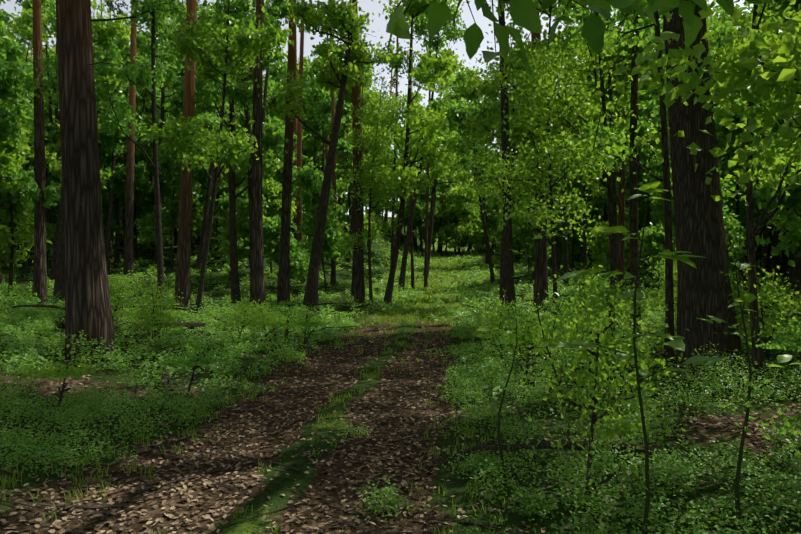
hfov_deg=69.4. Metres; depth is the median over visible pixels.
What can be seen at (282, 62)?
deciduous tree
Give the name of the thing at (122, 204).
deciduous tree
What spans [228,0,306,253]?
deciduous tree
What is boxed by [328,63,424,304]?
tree
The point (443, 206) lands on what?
deciduous tree
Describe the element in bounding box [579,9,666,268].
deciduous tree
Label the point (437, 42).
edge tree
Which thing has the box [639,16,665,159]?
deciduous tree
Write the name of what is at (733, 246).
deciduous tree
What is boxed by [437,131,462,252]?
deciduous tree
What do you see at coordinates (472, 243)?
deciduous tree
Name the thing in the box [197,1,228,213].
deciduous tree
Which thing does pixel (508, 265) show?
deciduous tree
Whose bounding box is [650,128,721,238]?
deciduous tree
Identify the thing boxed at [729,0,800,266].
deciduous tree
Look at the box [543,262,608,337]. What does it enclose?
bush
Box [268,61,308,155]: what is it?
deciduous tree
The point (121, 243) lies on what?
deciduous tree
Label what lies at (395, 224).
tree
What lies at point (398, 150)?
tree
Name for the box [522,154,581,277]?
deciduous tree
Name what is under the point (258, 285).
pine
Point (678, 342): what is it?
sapling
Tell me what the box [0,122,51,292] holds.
deciduous tree
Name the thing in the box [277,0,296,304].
pine
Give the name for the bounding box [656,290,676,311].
bush
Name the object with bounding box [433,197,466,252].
deciduous tree
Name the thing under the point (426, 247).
pine
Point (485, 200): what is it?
deciduous tree
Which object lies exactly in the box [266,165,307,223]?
deciduous tree
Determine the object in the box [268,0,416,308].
deciduous tree
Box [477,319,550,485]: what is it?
sapling
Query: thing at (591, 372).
bush
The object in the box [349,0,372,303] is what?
pine
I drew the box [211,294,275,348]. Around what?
bush
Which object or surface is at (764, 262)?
deciduous tree
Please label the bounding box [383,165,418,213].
deciduous tree
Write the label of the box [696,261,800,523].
sapling
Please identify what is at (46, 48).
deciduous tree
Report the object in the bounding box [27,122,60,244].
deciduous tree
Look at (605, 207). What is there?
deciduous tree
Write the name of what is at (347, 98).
deciduous tree
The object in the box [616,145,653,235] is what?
deciduous tree
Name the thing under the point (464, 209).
tree
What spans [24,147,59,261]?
deciduous tree
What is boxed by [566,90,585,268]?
deciduous tree
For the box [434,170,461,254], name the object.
tree
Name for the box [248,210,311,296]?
deciduous tree
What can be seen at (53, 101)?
deciduous tree
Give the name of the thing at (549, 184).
tree
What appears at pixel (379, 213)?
deciduous tree
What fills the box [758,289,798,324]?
bush
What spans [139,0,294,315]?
deciduous tree
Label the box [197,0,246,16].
pine
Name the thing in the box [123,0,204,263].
deciduous tree
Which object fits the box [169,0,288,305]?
deciduous tree
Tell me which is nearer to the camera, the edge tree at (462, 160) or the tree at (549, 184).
the tree at (549, 184)
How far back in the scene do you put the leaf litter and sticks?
5.12 m
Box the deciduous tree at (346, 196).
[337,168,348,209]
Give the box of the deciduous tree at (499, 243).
[491,221,516,251]
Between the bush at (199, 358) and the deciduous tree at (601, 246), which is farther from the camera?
the deciduous tree at (601, 246)
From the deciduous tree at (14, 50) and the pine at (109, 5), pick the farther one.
the pine at (109, 5)
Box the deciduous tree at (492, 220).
[486,191,502,248]
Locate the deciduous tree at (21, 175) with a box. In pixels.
[0,169,33,186]
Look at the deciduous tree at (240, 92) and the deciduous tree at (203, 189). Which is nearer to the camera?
the deciduous tree at (240, 92)
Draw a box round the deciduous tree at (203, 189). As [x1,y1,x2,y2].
[193,98,236,247]
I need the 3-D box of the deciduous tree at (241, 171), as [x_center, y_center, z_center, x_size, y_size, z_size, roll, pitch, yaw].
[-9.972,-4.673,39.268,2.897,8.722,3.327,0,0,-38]
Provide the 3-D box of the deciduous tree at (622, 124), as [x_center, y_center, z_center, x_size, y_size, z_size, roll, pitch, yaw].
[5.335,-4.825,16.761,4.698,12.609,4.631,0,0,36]
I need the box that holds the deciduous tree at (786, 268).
[735,204,789,279]
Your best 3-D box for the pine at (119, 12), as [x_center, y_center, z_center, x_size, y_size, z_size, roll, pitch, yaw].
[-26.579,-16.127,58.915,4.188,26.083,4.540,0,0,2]
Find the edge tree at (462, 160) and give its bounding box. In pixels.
[430,73,472,232]
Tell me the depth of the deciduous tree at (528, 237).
32.86 m
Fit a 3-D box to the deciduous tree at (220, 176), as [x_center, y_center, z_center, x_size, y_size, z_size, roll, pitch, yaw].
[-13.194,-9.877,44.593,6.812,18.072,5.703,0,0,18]
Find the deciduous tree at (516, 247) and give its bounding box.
[497,165,529,255]
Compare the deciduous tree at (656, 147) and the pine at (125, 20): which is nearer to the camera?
the deciduous tree at (656, 147)
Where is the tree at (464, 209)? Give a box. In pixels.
[439,182,480,254]
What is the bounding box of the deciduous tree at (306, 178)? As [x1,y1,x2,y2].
[292,163,350,291]
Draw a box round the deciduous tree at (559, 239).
[529,217,571,268]
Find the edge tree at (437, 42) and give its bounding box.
[367,2,472,290]
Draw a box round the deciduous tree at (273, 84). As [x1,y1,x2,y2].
[236,76,302,154]
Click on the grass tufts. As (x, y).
(436, 287)
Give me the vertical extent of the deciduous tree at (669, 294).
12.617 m
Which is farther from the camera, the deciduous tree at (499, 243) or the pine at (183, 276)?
the deciduous tree at (499, 243)
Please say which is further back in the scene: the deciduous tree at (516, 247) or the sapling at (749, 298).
the deciduous tree at (516, 247)
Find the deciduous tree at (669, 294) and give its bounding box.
[547,0,800,364]
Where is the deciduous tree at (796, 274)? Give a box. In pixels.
[754,0,800,298]
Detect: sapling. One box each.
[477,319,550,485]
[506,230,576,440]
[535,181,727,533]
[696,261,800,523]
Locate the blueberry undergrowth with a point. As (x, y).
(50, 317)
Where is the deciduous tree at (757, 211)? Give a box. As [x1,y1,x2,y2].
[717,134,766,280]
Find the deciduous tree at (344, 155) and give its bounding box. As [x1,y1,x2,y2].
[336,150,365,228]
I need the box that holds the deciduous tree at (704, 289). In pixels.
[663,0,745,382]
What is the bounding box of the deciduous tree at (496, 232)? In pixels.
[489,206,502,242]
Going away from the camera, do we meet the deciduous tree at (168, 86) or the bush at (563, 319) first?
the bush at (563, 319)
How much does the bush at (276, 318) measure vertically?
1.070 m
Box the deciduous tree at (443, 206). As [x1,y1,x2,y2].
[418,163,447,251]
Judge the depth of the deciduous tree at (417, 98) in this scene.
72.48 m
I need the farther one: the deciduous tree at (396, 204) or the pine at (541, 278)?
the deciduous tree at (396, 204)
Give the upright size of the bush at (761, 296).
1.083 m
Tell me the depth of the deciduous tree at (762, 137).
26.44 m
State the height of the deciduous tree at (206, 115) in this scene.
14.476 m
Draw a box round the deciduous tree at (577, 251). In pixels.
[561,218,593,262]
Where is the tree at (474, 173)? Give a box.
[452,151,498,251]
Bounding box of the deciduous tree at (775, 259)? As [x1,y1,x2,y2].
[724,16,800,285]
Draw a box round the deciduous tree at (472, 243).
[455,205,479,250]
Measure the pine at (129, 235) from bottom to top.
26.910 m
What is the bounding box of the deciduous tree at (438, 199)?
[418,188,448,206]
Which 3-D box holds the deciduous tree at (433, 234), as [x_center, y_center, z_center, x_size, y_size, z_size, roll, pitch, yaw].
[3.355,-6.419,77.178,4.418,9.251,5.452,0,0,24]
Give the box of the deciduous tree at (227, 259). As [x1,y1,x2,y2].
[215,237,264,276]
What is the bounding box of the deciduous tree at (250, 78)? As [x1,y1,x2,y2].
[236,56,278,135]
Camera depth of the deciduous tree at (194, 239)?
48.17 m
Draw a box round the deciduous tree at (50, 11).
[14,0,59,126]
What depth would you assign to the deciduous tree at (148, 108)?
41.56 m
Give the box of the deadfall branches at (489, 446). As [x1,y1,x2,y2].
[1,288,800,459]
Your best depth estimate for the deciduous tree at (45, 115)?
53.69 m
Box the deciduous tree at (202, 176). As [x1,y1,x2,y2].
[158,8,263,253]
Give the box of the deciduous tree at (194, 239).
[172,64,236,240]
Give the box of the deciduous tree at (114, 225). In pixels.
[99,146,124,240]
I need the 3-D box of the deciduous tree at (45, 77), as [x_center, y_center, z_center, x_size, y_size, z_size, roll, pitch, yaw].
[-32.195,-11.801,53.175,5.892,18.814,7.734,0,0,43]
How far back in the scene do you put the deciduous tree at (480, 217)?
70.06 m
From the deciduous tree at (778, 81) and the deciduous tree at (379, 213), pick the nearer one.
the deciduous tree at (778, 81)
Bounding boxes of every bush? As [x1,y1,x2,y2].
[0,334,110,418]
[108,268,149,328]
[114,275,190,351]
[117,281,179,336]
[139,293,187,336]
[139,333,242,397]
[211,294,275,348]
[235,298,293,346]
[258,305,293,342]
[264,300,316,346]
[291,302,333,346]
[467,289,521,364]
[472,297,546,362]
[477,304,575,383]
[495,289,592,371]
[505,242,711,525]
[519,307,580,360]
[542,273,686,396]
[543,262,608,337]
[547,301,593,338]
[552,311,590,352]
[560,264,628,322]
[561,316,640,377]
[633,254,732,325]
[640,247,677,318]
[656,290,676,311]
[716,253,800,369]
[729,267,748,305]
[731,380,800,446]
[735,280,793,317]
[747,308,800,384]
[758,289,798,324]
[773,289,800,324]
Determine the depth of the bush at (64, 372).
6.59 m
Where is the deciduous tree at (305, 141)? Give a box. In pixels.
[302,124,325,167]
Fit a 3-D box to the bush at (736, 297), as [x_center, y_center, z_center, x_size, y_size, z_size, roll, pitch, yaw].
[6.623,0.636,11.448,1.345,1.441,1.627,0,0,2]
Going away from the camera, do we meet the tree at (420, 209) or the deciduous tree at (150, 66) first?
the deciduous tree at (150, 66)
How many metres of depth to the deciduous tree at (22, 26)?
42.22 m
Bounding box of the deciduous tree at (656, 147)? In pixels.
[643,71,738,208]
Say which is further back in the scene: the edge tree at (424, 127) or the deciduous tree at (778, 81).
the edge tree at (424, 127)
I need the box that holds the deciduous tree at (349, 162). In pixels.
[339,123,381,246]
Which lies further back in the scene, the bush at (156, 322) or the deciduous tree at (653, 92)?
the deciduous tree at (653, 92)
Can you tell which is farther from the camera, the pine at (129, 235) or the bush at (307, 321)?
the pine at (129, 235)
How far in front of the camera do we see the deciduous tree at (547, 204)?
37.61 m
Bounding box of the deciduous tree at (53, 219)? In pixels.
[0,111,57,267]
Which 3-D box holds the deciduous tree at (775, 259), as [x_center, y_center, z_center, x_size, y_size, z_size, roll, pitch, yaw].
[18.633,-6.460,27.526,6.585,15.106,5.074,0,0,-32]
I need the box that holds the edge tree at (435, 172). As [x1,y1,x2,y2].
[396,29,485,276]
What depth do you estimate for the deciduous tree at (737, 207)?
22.05 m
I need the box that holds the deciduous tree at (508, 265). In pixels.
[498,9,517,330]
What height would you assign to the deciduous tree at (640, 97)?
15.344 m
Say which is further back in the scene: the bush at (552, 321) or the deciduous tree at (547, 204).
the deciduous tree at (547, 204)
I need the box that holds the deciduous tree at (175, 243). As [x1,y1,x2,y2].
[145,1,207,245]
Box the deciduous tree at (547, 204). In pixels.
[512,171,556,274]
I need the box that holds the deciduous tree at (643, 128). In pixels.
[488,0,729,314]
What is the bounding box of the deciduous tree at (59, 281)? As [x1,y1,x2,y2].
[9,0,198,304]
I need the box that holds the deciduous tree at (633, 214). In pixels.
[629,0,641,333]
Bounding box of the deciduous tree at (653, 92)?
[640,72,666,102]
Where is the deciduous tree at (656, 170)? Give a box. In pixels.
[638,149,671,225]
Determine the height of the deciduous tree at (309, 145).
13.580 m
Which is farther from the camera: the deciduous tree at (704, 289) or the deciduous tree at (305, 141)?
the deciduous tree at (305, 141)
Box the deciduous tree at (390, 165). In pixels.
[375,134,397,225]
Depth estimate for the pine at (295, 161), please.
44.88 m
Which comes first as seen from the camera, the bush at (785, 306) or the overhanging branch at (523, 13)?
the overhanging branch at (523, 13)
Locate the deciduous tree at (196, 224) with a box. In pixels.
[152,120,215,251]
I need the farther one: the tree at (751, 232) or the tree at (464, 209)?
the tree at (464, 209)
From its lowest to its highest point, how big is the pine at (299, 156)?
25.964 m
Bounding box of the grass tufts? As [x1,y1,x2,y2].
[0,223,799,533]
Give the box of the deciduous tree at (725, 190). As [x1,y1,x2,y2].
[656,157,745,260]
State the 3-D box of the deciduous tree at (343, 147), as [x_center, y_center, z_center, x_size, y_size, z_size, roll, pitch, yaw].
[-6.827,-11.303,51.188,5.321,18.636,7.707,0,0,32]
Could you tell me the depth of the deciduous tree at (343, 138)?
70.79 m
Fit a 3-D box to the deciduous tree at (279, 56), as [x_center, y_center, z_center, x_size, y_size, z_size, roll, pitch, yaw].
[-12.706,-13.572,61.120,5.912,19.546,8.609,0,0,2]
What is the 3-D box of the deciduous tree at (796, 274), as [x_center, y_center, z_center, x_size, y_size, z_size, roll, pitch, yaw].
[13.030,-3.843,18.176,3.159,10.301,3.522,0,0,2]
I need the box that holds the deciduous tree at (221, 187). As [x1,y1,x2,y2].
[217,125,245,196]
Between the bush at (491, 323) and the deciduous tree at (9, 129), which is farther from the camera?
the deciduous tree at (9, 129)
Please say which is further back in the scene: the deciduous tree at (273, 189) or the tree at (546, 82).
the deciduous tree at (273, 189)
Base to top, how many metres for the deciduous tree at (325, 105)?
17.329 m
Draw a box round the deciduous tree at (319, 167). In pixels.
[302,161,339,204]
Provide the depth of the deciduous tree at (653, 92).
47.53 m
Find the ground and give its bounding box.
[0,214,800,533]
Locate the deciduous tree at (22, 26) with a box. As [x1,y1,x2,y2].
[4,7,54,247]
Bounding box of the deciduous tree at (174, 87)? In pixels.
[159,41,205,117]
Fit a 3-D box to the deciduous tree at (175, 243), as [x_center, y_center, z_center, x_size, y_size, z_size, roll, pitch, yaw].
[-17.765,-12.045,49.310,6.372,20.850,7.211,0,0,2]
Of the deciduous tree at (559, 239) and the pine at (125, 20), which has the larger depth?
the pine at (125, 20)
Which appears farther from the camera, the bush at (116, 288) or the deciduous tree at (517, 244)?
the deciduous tree at (517, 244)
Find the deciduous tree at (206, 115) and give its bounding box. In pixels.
[167,44,237,267]
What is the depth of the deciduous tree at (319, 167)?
62.76 m
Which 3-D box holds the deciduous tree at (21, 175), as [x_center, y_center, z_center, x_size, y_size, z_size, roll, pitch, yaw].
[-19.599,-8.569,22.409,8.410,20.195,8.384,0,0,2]
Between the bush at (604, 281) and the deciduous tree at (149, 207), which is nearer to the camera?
the bush at (604, 281)
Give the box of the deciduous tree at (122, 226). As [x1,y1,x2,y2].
[112,24,145,247]
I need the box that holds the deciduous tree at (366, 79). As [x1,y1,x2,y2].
[336,62,390,192]
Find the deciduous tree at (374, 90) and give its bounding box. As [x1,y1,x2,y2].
[363,87,387,191]
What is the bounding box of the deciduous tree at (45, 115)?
[44,90,58,124]
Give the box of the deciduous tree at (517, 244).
[499,187,528,258]
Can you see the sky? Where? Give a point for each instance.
(379, 24)
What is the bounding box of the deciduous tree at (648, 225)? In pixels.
[606,114,657,259]
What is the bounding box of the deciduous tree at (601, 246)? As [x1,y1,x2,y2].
[579,221,648,278]
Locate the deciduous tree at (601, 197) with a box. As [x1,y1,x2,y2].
[561,131,607,270]
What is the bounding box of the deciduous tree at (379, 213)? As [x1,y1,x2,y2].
[364,169,399,225]
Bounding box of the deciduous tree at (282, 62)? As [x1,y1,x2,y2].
[274,56,298,121]
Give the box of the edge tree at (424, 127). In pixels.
[335,0,469,303]
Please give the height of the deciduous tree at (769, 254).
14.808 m
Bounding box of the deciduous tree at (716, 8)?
[706,0,740,48]
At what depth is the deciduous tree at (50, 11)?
47.55 m
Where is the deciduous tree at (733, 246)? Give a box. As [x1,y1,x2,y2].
[673,204,756,276]
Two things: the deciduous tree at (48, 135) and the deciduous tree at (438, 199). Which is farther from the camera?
the deciduous tree at (438, 199)
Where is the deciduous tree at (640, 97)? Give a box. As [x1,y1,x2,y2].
[580,77,656,190]
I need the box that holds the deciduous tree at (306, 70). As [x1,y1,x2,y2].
[283,56,314,91]
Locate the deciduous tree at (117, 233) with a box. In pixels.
[51,38,160,267]
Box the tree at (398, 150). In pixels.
[383,128,405,211]
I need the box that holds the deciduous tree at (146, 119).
[55,23,150,262]
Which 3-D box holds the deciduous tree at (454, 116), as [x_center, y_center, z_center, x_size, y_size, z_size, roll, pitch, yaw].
[4.396,-4.090,23.422,5.926,11.448,5.232,0,0,2]
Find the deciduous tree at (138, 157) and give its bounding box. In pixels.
[101,30,167,196]
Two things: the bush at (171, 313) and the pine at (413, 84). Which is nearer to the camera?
the bush at (171, 313)
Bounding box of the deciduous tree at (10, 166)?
[0,154,30,238]
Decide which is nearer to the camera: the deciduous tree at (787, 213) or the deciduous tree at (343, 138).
the deciduous tree at (787, 213)
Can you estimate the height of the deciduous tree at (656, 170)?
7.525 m
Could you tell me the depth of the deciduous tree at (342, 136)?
73.61 m
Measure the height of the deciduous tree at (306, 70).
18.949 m
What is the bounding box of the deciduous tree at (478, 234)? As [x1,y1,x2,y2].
[458,220,490,251]
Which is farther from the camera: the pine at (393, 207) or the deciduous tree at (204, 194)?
the deciduous tree at (204, 194)
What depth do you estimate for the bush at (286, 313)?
12.01 m
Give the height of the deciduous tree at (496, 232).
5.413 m
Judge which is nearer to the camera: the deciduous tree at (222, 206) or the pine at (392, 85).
the deciduous tree at (222, 206)
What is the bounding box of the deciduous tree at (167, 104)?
[148,80,177,248]
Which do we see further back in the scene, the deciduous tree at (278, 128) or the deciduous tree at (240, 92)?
the deciduous tree at (278, 128)
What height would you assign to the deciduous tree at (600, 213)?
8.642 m
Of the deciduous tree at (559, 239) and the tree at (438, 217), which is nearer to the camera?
the deciduous tree at (559, 239)
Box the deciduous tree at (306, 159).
[265,84,312,167]
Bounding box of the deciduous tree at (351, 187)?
[345,110,389,205]
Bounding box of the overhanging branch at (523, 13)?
[386,0,772,76]
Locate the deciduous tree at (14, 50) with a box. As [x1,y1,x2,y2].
[0,10,33,284]
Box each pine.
[26,0,47,302]
[55,0,117,362]
[91,0,118,18]
[106,0,130,219]
[112,0,147,33]
[113,4,137,276]
[174,0,202,308]
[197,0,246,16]
[237,2,251,306]
[247,0,265,311]
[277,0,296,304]
[293,1,298,239]
[295,0,304,283]
[308,1,330,205]
[329,0,348,287]
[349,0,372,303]
[380,38,405,227]
[389,0,400,265]
[391,47,419,106]
[409,33,415,287]
[424,49,449,287]
[531,0,548,312]
[618,13,627,299]
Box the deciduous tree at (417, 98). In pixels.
[402,90,435,251]
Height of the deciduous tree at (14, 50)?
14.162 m
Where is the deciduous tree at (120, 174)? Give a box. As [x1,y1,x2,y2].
[52,36,150,273]
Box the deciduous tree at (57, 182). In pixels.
[48,144,103,201]
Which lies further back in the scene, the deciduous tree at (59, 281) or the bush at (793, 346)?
the deciduous tree at (59, 281)
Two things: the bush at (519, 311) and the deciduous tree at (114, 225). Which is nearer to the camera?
the bush at (519, 311)
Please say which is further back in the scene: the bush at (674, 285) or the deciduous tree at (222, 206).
the deciduous tree at (222, 206)
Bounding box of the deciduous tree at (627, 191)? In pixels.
[625,96,667,208]
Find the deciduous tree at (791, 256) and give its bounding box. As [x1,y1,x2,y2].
[741,0,793,285]
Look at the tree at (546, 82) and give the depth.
10.05 m
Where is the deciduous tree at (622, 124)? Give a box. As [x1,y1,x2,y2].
[474,0,659,302]
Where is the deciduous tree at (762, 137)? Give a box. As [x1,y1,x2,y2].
[729,131,776,288]
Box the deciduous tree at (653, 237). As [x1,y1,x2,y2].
[638,222,676,278]
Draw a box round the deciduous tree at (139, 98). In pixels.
[103,89,170,257]
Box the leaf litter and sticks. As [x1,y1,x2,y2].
[0,310,800,533]
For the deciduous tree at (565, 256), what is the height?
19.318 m
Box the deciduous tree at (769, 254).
[764,216,773,272]
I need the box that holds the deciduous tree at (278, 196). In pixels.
[265,192,292,204]
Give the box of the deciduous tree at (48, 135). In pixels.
[4,117,54,277]
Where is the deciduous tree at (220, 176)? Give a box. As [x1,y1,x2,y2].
[199,24,272,253]
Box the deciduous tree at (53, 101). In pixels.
[46,95,58,110]
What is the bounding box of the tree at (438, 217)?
[433,150,467,251]
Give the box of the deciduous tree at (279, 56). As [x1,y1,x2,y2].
[263,48,306,115]
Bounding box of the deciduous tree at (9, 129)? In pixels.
[0,0,61,209]
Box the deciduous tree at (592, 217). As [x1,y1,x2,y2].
[581,205,603,261]
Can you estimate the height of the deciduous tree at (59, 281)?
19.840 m
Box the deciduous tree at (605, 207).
[573,118,655,224]
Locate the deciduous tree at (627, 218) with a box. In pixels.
[592,206,644,266]
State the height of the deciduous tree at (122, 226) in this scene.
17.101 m
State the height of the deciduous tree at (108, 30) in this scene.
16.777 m
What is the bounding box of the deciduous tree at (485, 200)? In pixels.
[474,173,493,247]
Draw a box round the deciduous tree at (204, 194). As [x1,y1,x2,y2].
[170,86,216,254]
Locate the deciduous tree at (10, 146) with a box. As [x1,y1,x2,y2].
[0,21,30,174]
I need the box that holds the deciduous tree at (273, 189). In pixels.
[239,148,296,274]
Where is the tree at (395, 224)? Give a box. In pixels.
[388,151,419,242]
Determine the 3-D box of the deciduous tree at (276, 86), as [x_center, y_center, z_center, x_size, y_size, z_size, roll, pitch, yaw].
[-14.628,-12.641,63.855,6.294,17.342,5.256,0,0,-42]
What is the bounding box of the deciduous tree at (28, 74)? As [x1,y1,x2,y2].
[7,61,54,273]
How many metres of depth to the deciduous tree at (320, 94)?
47.78 m
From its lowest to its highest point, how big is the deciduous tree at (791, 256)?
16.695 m
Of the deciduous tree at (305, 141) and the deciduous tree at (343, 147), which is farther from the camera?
the deciduous tree at (305, 141)
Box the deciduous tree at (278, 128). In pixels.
[262,117,316,198]
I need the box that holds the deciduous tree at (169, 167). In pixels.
[134,149,201,267]
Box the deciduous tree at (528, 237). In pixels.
[511,201,551,279]
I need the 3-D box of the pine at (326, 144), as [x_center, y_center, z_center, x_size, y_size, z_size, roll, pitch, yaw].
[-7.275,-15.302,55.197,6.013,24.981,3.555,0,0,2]
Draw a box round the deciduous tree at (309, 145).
[302,112,329,170]
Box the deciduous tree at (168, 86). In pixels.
[164,64,175,117]
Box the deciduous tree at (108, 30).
[1,0,136,278]
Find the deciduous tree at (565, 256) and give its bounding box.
[539,1,649,286]
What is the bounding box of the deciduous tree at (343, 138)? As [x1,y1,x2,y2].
[338,90,369,197]
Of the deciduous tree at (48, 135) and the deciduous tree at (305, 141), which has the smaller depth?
the deciduous tree at (48, 135)
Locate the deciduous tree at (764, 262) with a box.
[722,90,788,292]
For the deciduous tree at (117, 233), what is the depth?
37.54 m
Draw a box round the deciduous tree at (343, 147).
[278,42,352,169]
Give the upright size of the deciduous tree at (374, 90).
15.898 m
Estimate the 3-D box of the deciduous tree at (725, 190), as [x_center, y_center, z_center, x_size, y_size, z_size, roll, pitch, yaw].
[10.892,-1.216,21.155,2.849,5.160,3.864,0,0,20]
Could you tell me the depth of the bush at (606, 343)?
8.53 m
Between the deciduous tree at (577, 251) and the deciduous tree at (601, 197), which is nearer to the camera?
the deciduous tree at (601, 197)
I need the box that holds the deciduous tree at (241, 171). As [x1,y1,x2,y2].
[235,137,274,198]
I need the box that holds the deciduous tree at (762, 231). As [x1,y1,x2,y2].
[743,227,765,266]
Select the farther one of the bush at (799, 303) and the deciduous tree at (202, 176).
the deciduous tree at (202, 176)
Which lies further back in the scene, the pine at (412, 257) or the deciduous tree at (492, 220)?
the deciduous tree at (492, 220)
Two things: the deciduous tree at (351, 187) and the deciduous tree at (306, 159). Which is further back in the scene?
the deciduous tree at (351, 187)
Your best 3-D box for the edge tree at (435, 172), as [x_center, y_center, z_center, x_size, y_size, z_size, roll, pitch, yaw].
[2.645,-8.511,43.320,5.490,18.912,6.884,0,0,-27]
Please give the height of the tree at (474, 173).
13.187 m
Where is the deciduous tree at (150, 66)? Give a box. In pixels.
[94,0,184,300]
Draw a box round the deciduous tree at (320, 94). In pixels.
[302,73,350,183]
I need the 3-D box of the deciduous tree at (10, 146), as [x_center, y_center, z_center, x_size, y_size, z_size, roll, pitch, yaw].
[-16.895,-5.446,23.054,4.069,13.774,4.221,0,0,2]
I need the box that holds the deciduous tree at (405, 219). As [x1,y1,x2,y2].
[396,166,417,247]
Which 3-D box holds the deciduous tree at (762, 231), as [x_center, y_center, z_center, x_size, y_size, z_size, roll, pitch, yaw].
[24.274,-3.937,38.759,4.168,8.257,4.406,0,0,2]
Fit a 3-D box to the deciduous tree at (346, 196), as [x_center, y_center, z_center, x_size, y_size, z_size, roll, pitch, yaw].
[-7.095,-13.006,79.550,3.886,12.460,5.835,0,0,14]
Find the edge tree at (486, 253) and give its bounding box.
[449,70,519,264]
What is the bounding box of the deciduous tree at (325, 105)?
[316,44,387,261]
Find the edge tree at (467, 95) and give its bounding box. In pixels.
[435,62,529,282]
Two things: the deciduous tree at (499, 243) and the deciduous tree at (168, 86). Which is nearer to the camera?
the deciduous tree at (499, 243)
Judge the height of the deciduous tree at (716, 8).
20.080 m
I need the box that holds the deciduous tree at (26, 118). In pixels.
[0,99,51,252]
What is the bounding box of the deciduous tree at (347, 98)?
[329,83,370,214]
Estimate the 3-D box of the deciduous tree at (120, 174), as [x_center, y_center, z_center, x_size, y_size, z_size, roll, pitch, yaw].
[-17.920,-6.841,35.605,4.425,14.908,5.340,0,0,2]
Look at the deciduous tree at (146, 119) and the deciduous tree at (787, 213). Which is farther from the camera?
the deciduous tree at (146, 119)
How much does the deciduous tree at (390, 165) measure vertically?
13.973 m
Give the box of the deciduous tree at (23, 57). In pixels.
[5,26,33,89]
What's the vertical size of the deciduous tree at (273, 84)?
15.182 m
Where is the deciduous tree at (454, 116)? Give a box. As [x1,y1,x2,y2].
[435,34,550,301]
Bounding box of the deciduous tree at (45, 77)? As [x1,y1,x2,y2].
[43,43,59,124]
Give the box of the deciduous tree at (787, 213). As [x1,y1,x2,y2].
[758,206,796,232]
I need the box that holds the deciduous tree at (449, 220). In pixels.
[445,200,462,253]
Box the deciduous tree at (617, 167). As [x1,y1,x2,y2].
[586,162,629,224]
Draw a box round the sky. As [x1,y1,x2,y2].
[0,0,758,216]
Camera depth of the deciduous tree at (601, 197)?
35.15 m
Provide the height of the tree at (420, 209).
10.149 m
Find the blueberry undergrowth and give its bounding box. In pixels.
[0,217,800,533]
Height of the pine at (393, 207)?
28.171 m
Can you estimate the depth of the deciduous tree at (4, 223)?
47.36 m
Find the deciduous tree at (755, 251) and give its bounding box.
[754,204,756,269]
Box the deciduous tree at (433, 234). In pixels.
[415,216,437,246]
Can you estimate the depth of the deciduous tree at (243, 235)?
30.04 m
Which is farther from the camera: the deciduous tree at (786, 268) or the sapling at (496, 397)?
the deciduous tree at (786, 268)
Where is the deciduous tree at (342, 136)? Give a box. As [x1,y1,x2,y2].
[339,111,373,213]
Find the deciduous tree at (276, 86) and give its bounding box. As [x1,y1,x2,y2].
[263,74,284,120]
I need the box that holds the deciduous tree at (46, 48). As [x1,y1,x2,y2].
[19,0,55,123]
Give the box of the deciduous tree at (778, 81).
[591,4,800,200]
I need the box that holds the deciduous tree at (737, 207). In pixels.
[713,98,766,290]
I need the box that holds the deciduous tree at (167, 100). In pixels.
[141,91,173,146]
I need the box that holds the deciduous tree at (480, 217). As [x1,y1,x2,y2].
[464,207,493,252]
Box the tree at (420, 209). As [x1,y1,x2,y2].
[395,181,445,255]
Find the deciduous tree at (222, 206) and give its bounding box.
[210,191,239,240]
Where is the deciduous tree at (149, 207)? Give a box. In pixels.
[136,154,177,232]
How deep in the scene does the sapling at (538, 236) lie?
5.64 m
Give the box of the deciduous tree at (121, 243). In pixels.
[118,22,145,246]
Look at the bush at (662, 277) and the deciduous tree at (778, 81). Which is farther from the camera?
the bush at (662, 277)
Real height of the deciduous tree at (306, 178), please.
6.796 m
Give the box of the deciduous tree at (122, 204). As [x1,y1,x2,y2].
[103,195,124,212]
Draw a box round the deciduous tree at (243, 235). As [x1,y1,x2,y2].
[212,184,268,264]
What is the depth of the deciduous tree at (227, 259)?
32.40 m
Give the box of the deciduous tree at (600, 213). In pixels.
[594,164,618,257]
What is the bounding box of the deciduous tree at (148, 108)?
[123,98,205,256]
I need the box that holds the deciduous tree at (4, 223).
[3,217,15,228]
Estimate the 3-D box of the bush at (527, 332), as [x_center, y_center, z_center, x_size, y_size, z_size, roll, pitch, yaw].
[1.815,1.212,8.765,1.197,1.353,1.181,0,0,-37]

